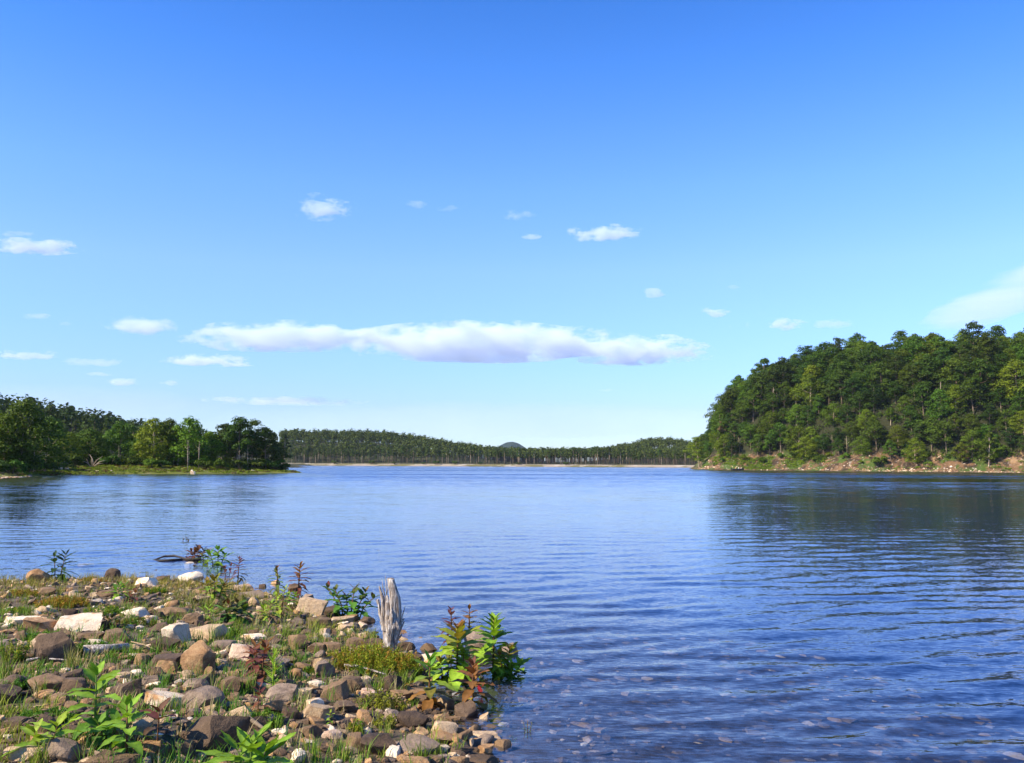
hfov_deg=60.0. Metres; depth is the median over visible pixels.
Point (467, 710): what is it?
rock
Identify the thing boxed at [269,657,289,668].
rock
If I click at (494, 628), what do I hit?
leafy plant
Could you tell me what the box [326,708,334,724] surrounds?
leafy plant
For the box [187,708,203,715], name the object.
rock
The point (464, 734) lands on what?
rock
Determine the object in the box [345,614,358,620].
rock
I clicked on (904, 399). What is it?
broadleaf tree
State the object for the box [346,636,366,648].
rock
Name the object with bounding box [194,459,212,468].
shrub
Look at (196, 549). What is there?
leafy plant
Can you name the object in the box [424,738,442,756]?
grass tuft
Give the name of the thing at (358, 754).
grass tuft
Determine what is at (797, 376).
broadleaf tree
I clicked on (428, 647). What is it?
rock
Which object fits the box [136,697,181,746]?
leafy plant
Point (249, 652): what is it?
leafy plant
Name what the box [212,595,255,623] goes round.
leafy plant
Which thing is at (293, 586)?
rock
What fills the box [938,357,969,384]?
broadleaf tree
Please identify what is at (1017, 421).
broadleaf tree
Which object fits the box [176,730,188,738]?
rock
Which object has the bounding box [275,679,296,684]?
rock
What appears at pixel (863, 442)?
broadleaf tree
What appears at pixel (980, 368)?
broadleaf tree
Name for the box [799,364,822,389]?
broadleaf tree
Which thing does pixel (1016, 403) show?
broadleaf tree
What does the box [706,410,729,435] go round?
broadleaf tree
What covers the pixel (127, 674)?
rock
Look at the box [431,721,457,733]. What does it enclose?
rock
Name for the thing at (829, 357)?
broadleaf tree
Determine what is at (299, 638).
rock
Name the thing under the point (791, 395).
broadleaf tree
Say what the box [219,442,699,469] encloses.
shore
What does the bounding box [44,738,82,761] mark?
rock
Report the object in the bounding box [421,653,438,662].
rock
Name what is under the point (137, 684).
rock
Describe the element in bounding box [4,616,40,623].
rock
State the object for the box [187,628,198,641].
grass tuft
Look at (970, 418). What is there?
broadleaf tree
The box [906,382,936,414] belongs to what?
broadleaf tree
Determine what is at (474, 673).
leafy plant
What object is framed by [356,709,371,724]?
rock
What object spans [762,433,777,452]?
broadleaf tree
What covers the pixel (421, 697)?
rock
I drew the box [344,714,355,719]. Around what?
rock
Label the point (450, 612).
leafy plant
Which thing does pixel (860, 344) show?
broadleaf tree
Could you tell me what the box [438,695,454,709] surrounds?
rock
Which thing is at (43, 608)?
rock
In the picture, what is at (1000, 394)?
broadleaf tree
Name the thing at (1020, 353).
broadleaf tree
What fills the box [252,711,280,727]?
weed clump
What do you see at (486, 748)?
rock
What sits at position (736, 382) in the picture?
broadleaf tree
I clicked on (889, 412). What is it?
broadleaf tree
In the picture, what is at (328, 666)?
rock
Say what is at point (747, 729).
pebbles
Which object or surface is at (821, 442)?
broadleaf tree
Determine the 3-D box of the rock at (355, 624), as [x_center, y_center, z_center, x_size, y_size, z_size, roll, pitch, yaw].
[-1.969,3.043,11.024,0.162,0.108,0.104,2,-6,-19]
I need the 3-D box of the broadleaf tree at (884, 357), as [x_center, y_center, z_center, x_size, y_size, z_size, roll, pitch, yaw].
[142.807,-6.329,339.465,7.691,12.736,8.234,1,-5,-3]
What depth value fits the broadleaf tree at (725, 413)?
386.36 m
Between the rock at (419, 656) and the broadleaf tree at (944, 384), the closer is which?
the rock at (419, 656)
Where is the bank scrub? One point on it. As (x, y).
(752, 465)
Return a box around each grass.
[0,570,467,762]
[16,464,299,476]
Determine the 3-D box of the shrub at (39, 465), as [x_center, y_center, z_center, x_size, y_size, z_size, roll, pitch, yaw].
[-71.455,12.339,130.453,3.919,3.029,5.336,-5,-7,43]
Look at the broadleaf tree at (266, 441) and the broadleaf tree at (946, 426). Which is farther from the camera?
the broadleaf tree at (946, 426)
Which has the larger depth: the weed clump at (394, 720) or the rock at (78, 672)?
the rock at (78, 672)
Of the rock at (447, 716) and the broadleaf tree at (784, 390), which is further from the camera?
the broadleaf tree at (784, 390)
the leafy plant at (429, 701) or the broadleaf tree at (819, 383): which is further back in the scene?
the broadleaf tree at (819, 383)
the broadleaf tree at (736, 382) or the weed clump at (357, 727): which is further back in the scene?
the broadleaf tree at (736, 382)
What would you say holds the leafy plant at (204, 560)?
on the ground at (928, 673)
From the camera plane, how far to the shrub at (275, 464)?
182.51 m
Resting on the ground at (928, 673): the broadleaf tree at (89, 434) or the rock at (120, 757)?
the rock at (120, 757)
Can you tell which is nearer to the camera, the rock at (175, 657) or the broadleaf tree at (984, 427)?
the rock at (175, 657)
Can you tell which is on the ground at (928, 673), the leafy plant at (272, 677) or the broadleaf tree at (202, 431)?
the leafy plant at (272, 677)
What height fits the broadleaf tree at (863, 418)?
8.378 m
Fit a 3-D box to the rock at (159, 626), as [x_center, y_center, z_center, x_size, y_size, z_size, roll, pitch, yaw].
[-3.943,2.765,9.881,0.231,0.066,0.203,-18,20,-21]
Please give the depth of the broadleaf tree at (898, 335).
361.02 m
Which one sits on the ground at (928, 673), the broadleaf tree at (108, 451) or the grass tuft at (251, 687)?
the grass tuft at (251, 687)
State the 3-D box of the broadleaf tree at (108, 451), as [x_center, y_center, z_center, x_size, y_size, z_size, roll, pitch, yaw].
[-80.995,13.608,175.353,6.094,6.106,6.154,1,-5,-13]
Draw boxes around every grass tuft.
[0,642,13,678]
[60,568,69,582]
[61,643,82,668]
[122,595,133,609]
[155,629,168,651]
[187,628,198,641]
[207,620,220,642]
[210,673,225,687]
[235,670,258,694]
[279,619,294,635]
[296,683,312,705]
[305,737,322,762]
[322,734,354,762]
[350,744,369,762]
[377,720,395,735]
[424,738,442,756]
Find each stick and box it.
[26,657,66,660]
[240,712,266,730]
[344,664,385,674]
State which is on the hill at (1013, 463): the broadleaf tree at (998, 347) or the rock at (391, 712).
the broadleaf tree at (998, 347)
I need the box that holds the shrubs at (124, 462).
[7,450,288,472]
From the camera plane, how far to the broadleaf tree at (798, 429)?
336.14 m
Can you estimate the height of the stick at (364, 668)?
0.058 m
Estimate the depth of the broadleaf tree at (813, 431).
333.69 m
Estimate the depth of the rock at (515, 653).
9.81 m
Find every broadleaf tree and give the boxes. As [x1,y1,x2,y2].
[0,395,62,472]
[0,410,34,459]
[0,414,42,472]
[28,415,79,471]
[54,431,90,461]
[70,430,93,455]
[73,427,109,462]
[88,435,119,456]
[102,420,135,459]
[106,429,130,457]
[121,439,148,460]
[123,426,156,455]
[131,417,180,460]
[148,417,197,463]
[165,415,209,464]
[172,426,215,458]
[188,431,228,462]
[202,423,235,459]
[216,416,254,465]
[216,423,238,458]
[236,418,270,466]
[238,429,264,457]
[253,427,281,467]
[260,444,287,461]
[266,443,292,460]
[682,436,709,466]
[693,434,709,455]
[702,441,713,452]
[704,399,720,417]
[705,421,713,437]
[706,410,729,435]
[709,431,725,448]
[712,400,733,418]
[712,434,732,454]
[715,387,741,411]
[717,398,736,413]
[717,422,727,435]
[722,412,734,431]
[724,435,739,458]
[726,374,747,387]
[726,379,742,390]
[726,420,739,439]
[729,385,746,404]
[730,400,752,421]
[735,391,752,412]
[737,422,751,443]
[739,424,762,449]
[742,374,766,391]
[742,387,761,421]
[748,371,775,399]
[750,358,769,374]
[751,436,764,456]
[754,410,780,437]
[755,400,771,414]
[760,366,782,391]
[762,393,782,410]
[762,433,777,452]
[764,382,780,397]
[766,422,788,451]
[767,356,796,386]
[774,387,791,405]
[776,366,792,384]
[777,407,788,423]
[778,381,790,401]
[781,424,797,448]
[782,424,813,454]
[785,403,805,425]
[787,345,815,366]
[788,374,827,406]
[789,353,801,366]
[789,367,802,383]
[789,387,801,401]
[791,436,817,458]
[792,362,808,389]
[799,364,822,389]
[799,405,817,424]
[799,426,819,446]
[802,351,829,375]
[811,395,827,420]
[812,342,837,373]
[812,434,832,454]
[814,378,826,392]
[819,403,842,424]
[820,384,837,398]
[823,370,836,383]
[824,349,839,359]
[824,355,842,381]
[826,338,847,351]
[827,352,852,377]
[827,369,851,405]
[828,359,856,388]
[829,428,845,446]
[831,438,844,452]
[835,338,862,352]
[836,347,861,368]
[837,405,855,426]
[839,378,867,411]
[842,420,857,437]
[844,333,865,349]
[846,351,867,369]
[846,391,875,420]
[848,339,872,362]
[848,435,872,454]
[850,371,866,391]
[852,344,885,377]
[855,365,890,387]
[856,409,877,428]
[858,417,888,452]
[861,384,887,411]
[862,344,882,360]
[864,364,882,382]
[865,362,895,395]
[866,340,877,347]
[876,349,892,362]
[881,362,897,385]
[882,439,897,461]
[884,380,904,403]
[885,407,896,424]
[885,424,909,447]
[886,354,908,386]
[887,330,907,347]
[888,342,902,353]
[888,348,913,369]
[894,335,934,369]
[894,364,919,391]
[895,395,911,418]
[898,404,922,435]
[899,357,940,386]
[899,364,929,397]
[901,437,930,463]
[903,333,923,345]
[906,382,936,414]
[907,356,943,397]
[909,332,958,367]
[909,421,930,450]
[915,417,943,449]
[917,351,933,368]
[922,335,956,364]
[924,388,955,420]
[929,370,950,388]
[929,420,957,453]
[931,346,953,371]
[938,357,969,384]
[938,377,950,396]
[941,384,971,411]
[942,342,963,356]
[945,331,974,357]
[948,360,983,390]
[948,413,962,430]
[949,349,975,367]
[953,341,978,361]
[953,376,990,413]
[959,320,985,356]
[960,413,982,443]
[960,429,983,458]
[962,357,997,401]
[968,333,1000,364]
[976,423,1000,439]
[978,429,998,466]
[981,402,1000,422]
[981,436,1006,457]
[984,325,1010,342]
[985,371,1003,392]
[987,386,1011,411]
[988,338,1008,353]
[990,345,1006,369]
[990,359,1023,398]
[991,353,1012,374]
[992,336,1009,359]
[994,411,1015,430]
[998,348,1020,362]
[999,369,1021,387]
[1000,428,1019,450]
[1006,331,1023,352]
[1006,410,1023,433]
[1008,391,1023,414]
[1010,328,1023,348]
[1010,343,1023,359]
[1012,368,1023,392]
[1014,349,1023,369]
[1016,434,1023,450]
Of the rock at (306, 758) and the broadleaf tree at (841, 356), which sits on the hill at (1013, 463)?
the broadleaf tree at (841, 356)
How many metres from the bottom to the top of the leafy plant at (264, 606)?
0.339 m
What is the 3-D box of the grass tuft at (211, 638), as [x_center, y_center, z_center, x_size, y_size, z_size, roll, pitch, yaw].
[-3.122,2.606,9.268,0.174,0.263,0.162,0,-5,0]
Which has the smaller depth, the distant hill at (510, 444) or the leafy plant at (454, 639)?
the leafy plant at (454, 639)
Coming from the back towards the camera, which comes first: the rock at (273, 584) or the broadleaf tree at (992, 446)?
the broadleaf tree at (992, 446)
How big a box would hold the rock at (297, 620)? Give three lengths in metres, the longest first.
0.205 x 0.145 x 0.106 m
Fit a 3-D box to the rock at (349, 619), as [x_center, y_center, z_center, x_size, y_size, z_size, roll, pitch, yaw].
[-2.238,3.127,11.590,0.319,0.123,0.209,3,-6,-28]
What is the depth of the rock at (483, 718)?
7.32 m
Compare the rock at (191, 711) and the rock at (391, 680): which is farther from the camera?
the rock at (391, 680)
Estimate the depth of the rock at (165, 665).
7.87 m
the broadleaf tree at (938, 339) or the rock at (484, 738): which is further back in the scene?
the broadleaf tree at (938, 339)
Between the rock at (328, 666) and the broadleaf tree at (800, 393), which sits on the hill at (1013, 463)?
the broadleaf tree at (800, 393)
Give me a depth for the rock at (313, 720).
6.63 m
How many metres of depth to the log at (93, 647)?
8.46 m
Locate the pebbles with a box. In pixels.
[414,622,1023,762]
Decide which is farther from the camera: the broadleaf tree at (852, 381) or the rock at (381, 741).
the broadleaf tree at (852, 381)
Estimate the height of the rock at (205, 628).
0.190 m
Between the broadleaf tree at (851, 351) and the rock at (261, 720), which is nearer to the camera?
the rock at (261, 720)
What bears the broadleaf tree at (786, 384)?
on the hill at (1013, 463)
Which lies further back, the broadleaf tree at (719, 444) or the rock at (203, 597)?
the broadleaf tree at (719, 444)
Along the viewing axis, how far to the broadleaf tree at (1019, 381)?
295.65 m
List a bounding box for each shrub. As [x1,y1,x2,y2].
[0,460,11,474]
[4,459,27,473]
[14,458,43,471]
[34,459,55,470]
[69,454,82,465]
[99,455,120,464]
[122,457,140,465]
[143,458,157,466]
[157,459,172,467]
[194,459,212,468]
[213,459,229,468]
[229,459,248,468]
[245,458,266,468]
[264,459,284,469]
[280,463,290,469]
[758,457,766,461]
[839,452,849,458]
[870,456,887,465]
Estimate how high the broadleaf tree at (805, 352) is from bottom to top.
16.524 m
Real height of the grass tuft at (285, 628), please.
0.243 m
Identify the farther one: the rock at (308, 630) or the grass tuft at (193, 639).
the rock at (308, 630)
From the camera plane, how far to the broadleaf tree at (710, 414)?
423.14 m
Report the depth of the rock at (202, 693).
6.84 m
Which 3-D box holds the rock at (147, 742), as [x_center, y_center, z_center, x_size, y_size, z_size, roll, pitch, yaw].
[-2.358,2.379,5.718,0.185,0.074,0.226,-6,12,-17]
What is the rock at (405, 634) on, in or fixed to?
on the ground at (928, 673)
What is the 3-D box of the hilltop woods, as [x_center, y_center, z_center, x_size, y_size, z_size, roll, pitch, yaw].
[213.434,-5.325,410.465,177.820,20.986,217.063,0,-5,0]
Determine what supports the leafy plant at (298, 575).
on the ground at (928, 673)
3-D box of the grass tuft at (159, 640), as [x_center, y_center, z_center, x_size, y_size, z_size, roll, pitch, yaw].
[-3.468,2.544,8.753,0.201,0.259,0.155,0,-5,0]
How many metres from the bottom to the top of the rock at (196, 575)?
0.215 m
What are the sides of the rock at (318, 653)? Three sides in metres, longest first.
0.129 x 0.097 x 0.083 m
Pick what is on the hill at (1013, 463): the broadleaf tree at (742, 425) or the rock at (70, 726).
the broadleaf tree at (742, 425)
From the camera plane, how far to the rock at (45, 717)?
6.04 m
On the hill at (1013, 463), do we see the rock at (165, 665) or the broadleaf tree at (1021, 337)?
the broadleaf tree at (1021, 337)
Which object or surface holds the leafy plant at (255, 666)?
on the ground at (928, 673)
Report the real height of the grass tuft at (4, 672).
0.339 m
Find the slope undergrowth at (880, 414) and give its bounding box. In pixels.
[697,361,1023,462]
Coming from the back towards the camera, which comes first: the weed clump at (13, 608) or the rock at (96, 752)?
the weed clump at (13, 608)
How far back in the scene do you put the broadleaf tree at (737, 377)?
400.19 m
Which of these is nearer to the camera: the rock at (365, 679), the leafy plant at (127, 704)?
the leafy plant at (127, 704)
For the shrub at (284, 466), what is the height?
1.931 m
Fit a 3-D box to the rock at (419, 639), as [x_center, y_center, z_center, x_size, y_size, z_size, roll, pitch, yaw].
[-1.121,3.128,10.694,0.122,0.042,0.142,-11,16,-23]
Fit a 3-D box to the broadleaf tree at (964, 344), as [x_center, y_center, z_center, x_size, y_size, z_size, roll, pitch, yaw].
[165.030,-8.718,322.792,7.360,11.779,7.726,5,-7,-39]
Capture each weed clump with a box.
[0,605,29,613]
[0,638,30,663]
[4,674,30,690]
[8,588,37,596]
[17,706,77,721]
[25,628,64,639]
[34,595,90,607]
[75,576,106,581]
[75,639,116,655]
[83,604,125,616]
[121,614,157,626]
[143,586,168,593]
[226,624,240,636]
[250,707,285,728]
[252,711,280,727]
[287,663,319,676]
[326,639,425,677]
[344,718,363,732]
[353,687,409,711]
[372,710,397,728]
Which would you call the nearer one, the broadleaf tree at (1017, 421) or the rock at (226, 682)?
the rock at (226, 682)
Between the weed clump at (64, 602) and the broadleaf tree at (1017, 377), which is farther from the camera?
the broadleaf tree at (1017, 377)
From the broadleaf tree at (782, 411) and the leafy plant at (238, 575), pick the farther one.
the broadleaf tree at (782, 411)
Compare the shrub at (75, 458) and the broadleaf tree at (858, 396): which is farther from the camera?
the broadleaf tree at (858, 396)
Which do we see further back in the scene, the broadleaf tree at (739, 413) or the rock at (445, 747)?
the broadleaf tree at (739, 413)
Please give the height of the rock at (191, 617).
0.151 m
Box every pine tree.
[47,407,53,416]
[71,420,78,433]
[81,414,88,423]
[89,418,99,432]
[127,424,136,440]
[279,434,291,462]
[527,449,531,463]
[595,446,599,464]
[607,447,611,464]
[618,448,623,464]
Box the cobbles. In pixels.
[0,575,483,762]
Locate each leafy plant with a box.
[1,711,82,757]
[38,549,78,580]
[64,661,121,739]
[82,707,136,749]
[96,693,155,756]
[102,581,133,599]
[103,613,127,627]
[125,588,143,602]
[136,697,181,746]
[185,544,206,568]
[194,548,211,571]
[194,572,236,599]
[196,721,295,762]
[198,603,217,620]
[202,545,234,572]
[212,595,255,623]
[221,562,237,579]
[229,556,248,583]
[239,636,283,675]
[241,639,280,681]
[247,681,270,712]
[256,598,279,621]
[260,646,283,688]
[265,564,287,595]
[268,584,290,618]
[284,591,298,607]
[286,561,313,597]
[321,581,378,620]
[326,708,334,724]
[404,649,456,711]
[426,619,488,691]
[428,643,455,682]
[441,606,459,650]
[449,645,475,685]
[449,655,498,712]
[463,604,480,629]
[471,612,516,678]
[475,684,483,700]
[489,641,522,680]
[494,656,533,681]
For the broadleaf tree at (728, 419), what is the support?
on the hill at (1013, 463)
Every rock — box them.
[0,640,10,649]
[0,674,24,685]
[0,684,21,703]
[1,648,16,662]
[2,716,35,727]
[2,745,43,761]
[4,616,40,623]
[14,630,26,639]
[23,617,57,631]
[26,569,50,580]
[27,673,64,690]
[33,631,76,662]
[34,714,58,732]
[36,689,55,698]
[37,606,57,611]
[38,587,56,595]
[42,703,61,708]
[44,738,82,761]
[54,612,102,631]
[58,677,85,692]
[61,609,79,615]
[61,667,83,677]
[62,724,76,729]
[64,701,77,707]
[68,592,82,596]
[73,631,104,639]
[80,750,143,762]
[87,639,107,644]
[89,599,103,602]
[91,749,105,755]
[96,590,117,596]
[100,620,109,629]
[103,628,131,642]
[104,568,120,579]
[109,678,141,696]
[114,727,138,746]
[115,671,134,679]
[118,654,130,659]
[121,607,149,616]
[132,717,153,732]
[132,737,161,754]
[135,577,158,586]
[135,653,149,664]
[142,675,165,685]
[143,751,156,760]
[144,593,156,598]
[144,615,158,619]
[144,690,183,708]
[148,666,164,675]
[150,622,167,631]
[150,636,180,651]
[150,653,182,666]
[152,612,165,618]
[153,688,169,690]
[156,576,169,580]
[156,660,179,673]
[157,607,194,616]
[158,744,174,757]
[161,622,191,645]
[161,673,173,682]
[165,600,179,606]
[169,615,179,623]
[170,687,183,692]
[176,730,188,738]
[178,571,203,581]
[179,670,195,678]
[180,640,215,673]
[181,715,250,751]
[181,739,193,758]
[182,678,209,688]
[182,685,225,708]
[183,612,203,621]
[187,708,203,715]
[189,624,228,640]
[196,673,215,684]
[198,596,209,601]
[204,666,214,674]
[205,709,217,714]
[210,640,237,648]
[216,649,226,656]
[219,676,239,696]
[224,669,247,673]
[225,705,251,715]
[228,643,253,660]
[232,590,264,597]
[234,584,253,589]
[238,676,255,688]
[242,633,264,639]
[247,629,258,633]
[248,597,259,606]
[248,716,267,729]
[254,682,270,688]
[259,584,265,589]
[262,731,270,739]
[263,683,297,703]
[264,699,283,713]
[267,714,276,725]
[269,637,281,644]
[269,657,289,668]
[270,580,280,587]
[271,728,288,734]
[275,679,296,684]
[280,706,299,719]
[282,656,297,662]
[288,584,301,591]
[288,634,307,649]
[289,668,302,678]
[291,617,305,624]
[295,662,310,669]
[296,596,327,615]
[298,687,312,695]
[299,725,322,737]
[301,629,310,633]
[301,703,334,718]
[303,751,312,761]
[306,642,324,651]
[306,698,323,704]
[307,679,325,687]
[308,657,317,665]
[308,716,325,724]
[309,616,331,626]
[313,656,333,668]
[314,660,334,676]
[315,650,325,656]
[315,742,335,753]
[320,680,348,699]
[320,729,342,739]
[321,628,329,634]
[323,642,340,651]
[324,605,338,614]
[331,616,354,623]
[333,700,357,712]
[336,624,356,631]
[338,676,363,691]
[339,717,355,727]
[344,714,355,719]
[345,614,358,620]
[345,732,364,752]
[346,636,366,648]
[349,622,359,628]
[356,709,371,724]
[357,688,376,696]
[358,621,367,628]
[359,616,375,624]
[360,732,397,754]
[361,675,370,683]
[365,638,382,644]
[377,675,403,690]
[383,709,398,717]
[390,690,413,699]
[396,641,415,651]
[397,710,428,727]
[397,733,439,754]
[399,630,407,637]
[399,637,408,641]
[399,670,415,677]
[401,756,429,762]
[406,687,423,692]
[407,653,421,659]
[412,694,427,702]
[413,637,424,642]
[419,643,437,652]
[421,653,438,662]
[422,662,437,676]
[427,730,452,742]
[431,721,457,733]
[434,713,450,721]
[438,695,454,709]
[440,744,449,751]
[449,745,474,752]
[450,716,460,721]
[454,699,476,720]
[456,729,472,741]
[457,727,466,733]
[464,628,496,661]
[469,754,498,762]
[470,724,480,730]
[473,731,500,742]
[474,733,493,745]
[478,712,488,723]
[478,743,493,754]
[481,724,499,730]
[493,739,511,751]
[497,642,517,661]
[499,755,524,762]
[518,697,527,702]
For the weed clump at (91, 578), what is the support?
on the ground at (928, 673)
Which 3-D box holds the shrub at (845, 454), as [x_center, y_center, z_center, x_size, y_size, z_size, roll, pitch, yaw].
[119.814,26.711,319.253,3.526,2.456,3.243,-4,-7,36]
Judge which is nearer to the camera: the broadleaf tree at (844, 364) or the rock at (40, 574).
the rock at (40, 574)
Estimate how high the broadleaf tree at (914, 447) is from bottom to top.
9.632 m
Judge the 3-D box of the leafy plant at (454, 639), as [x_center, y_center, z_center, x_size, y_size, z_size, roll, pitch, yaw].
[-0.530,2.700,8.663,0.579,0.774,0.587,5,-7,-42]
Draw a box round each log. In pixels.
[83,643,129,655]
[153,555,200,561]
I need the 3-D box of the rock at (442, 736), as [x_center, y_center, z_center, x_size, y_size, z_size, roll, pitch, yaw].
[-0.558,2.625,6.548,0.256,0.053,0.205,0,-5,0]
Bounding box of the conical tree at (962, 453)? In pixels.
[950,442,970,463]
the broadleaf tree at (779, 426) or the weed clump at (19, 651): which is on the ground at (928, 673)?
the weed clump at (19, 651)
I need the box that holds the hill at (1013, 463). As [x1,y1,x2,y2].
[678,364,1023,476]
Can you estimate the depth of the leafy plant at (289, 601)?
12.27 m
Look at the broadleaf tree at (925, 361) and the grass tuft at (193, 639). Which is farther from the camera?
the broadleaf tree at (925, 361)
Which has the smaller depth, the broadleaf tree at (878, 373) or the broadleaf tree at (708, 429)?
the broadleaf tree at (878, 373)
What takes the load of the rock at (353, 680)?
on the ground at (928, 673)
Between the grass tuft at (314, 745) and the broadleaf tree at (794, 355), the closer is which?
the grass tuft at (314, 745)
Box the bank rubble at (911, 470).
[698,455,1023,472]
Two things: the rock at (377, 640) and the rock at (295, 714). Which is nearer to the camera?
the rock at (295, 714)
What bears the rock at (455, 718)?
on the ground at (928, 673)
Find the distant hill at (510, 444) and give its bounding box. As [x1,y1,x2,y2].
[486,442,539,461]
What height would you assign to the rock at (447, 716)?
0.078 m
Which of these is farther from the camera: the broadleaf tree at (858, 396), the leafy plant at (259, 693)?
the broadleaf tree at (858, 396)
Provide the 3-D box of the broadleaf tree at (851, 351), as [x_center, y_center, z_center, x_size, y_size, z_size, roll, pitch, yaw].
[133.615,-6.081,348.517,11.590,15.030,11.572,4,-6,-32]
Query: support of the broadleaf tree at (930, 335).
on the hill at (1013, 463)
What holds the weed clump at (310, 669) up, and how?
on the ground at (928, 673)
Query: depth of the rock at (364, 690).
7.62 m
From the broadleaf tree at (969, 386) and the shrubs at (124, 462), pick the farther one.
the broadleaf tree at (969, 386)
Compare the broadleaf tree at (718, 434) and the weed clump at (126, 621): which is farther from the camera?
the broadleaf tree at (718, 434)
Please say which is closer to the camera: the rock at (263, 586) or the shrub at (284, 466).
the rock at (263, 586)
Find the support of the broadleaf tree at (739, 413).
on the hill at (1013, 463)
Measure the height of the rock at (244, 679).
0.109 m
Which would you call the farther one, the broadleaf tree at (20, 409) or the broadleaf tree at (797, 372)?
the broadleaf tree at (797, 372)
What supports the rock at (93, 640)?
on the ground at (928, 673)
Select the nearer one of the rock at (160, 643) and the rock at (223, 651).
the rock at (223, 651)
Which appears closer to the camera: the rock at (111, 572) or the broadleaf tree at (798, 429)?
the rock at (111, 572)
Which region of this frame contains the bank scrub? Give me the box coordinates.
[704,440,1023,471]
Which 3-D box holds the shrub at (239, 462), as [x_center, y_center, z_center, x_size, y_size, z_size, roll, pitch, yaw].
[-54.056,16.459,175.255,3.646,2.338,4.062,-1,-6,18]
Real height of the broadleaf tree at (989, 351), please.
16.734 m
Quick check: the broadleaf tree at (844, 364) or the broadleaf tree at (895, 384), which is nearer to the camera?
the broadleaf tree at (895, 384)
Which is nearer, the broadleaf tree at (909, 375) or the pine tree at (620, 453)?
the broadleaf tree at (909, 375)
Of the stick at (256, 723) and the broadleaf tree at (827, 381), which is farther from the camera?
the broadleaf tree at (827, 381)
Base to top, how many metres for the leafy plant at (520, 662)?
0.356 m
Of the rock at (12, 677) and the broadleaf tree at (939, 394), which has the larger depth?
the broadleaf tree at (939, 394)
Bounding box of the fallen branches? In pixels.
[83,457,104,466]
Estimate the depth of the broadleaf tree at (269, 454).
194.60 m
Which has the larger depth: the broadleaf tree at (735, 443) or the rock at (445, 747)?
the broadleaf tree at (735, 443)
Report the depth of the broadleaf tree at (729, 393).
376.81 m
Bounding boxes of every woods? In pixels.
[0,393,245,460]
[279,428,696,464]
[819,337,1015,370]
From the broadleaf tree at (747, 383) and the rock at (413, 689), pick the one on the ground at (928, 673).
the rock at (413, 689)
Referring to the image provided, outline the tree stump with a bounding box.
[376,576,404,652]
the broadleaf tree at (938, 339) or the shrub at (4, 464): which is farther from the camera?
the broadleaf tree at (938, 339)
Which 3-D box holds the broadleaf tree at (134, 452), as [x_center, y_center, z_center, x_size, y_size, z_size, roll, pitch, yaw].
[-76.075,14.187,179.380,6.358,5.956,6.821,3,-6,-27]
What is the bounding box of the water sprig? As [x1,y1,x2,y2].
[523,720,531,737]
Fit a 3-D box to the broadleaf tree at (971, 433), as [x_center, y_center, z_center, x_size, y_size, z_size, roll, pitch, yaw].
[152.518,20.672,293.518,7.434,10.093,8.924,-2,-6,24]
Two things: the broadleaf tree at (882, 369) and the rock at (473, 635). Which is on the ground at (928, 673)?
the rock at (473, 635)
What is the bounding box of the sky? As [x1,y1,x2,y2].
[0,0,1023,461]
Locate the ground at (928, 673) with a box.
[0,467,1023,762]
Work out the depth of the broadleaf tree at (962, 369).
307.17 m
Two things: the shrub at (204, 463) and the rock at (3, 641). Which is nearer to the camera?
the rock at (3, 641)
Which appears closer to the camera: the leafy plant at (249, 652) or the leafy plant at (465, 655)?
the leafy plant at (249, 652)
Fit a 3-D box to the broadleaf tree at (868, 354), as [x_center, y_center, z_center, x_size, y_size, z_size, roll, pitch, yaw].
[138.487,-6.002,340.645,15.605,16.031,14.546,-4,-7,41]
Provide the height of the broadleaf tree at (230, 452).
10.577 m
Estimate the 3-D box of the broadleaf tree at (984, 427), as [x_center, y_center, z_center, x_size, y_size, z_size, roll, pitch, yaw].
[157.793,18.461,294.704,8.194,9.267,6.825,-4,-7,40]
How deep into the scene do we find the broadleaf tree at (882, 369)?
326.02 m
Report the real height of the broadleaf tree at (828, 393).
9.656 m
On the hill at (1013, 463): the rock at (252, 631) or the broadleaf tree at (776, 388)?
the broadleaf tree at (776, 388)
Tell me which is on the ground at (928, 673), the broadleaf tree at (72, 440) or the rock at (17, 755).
the rock at (17, 755)
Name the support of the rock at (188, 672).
on the ground at (928, 673)
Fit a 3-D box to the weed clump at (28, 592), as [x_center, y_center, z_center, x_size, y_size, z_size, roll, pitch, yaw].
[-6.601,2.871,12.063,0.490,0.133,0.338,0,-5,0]
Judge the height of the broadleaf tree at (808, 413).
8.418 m
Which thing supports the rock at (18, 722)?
on the ground at (928, 673)
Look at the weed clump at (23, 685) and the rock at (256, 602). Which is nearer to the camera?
the weed clump at (23, 685)
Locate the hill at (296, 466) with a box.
[28,435,330,470]
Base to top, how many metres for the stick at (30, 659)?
0.028 m
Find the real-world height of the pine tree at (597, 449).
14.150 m
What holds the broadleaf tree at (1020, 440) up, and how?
on the hill at (1013, 463)
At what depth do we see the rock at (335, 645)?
9.16 m
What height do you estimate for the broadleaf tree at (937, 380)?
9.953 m

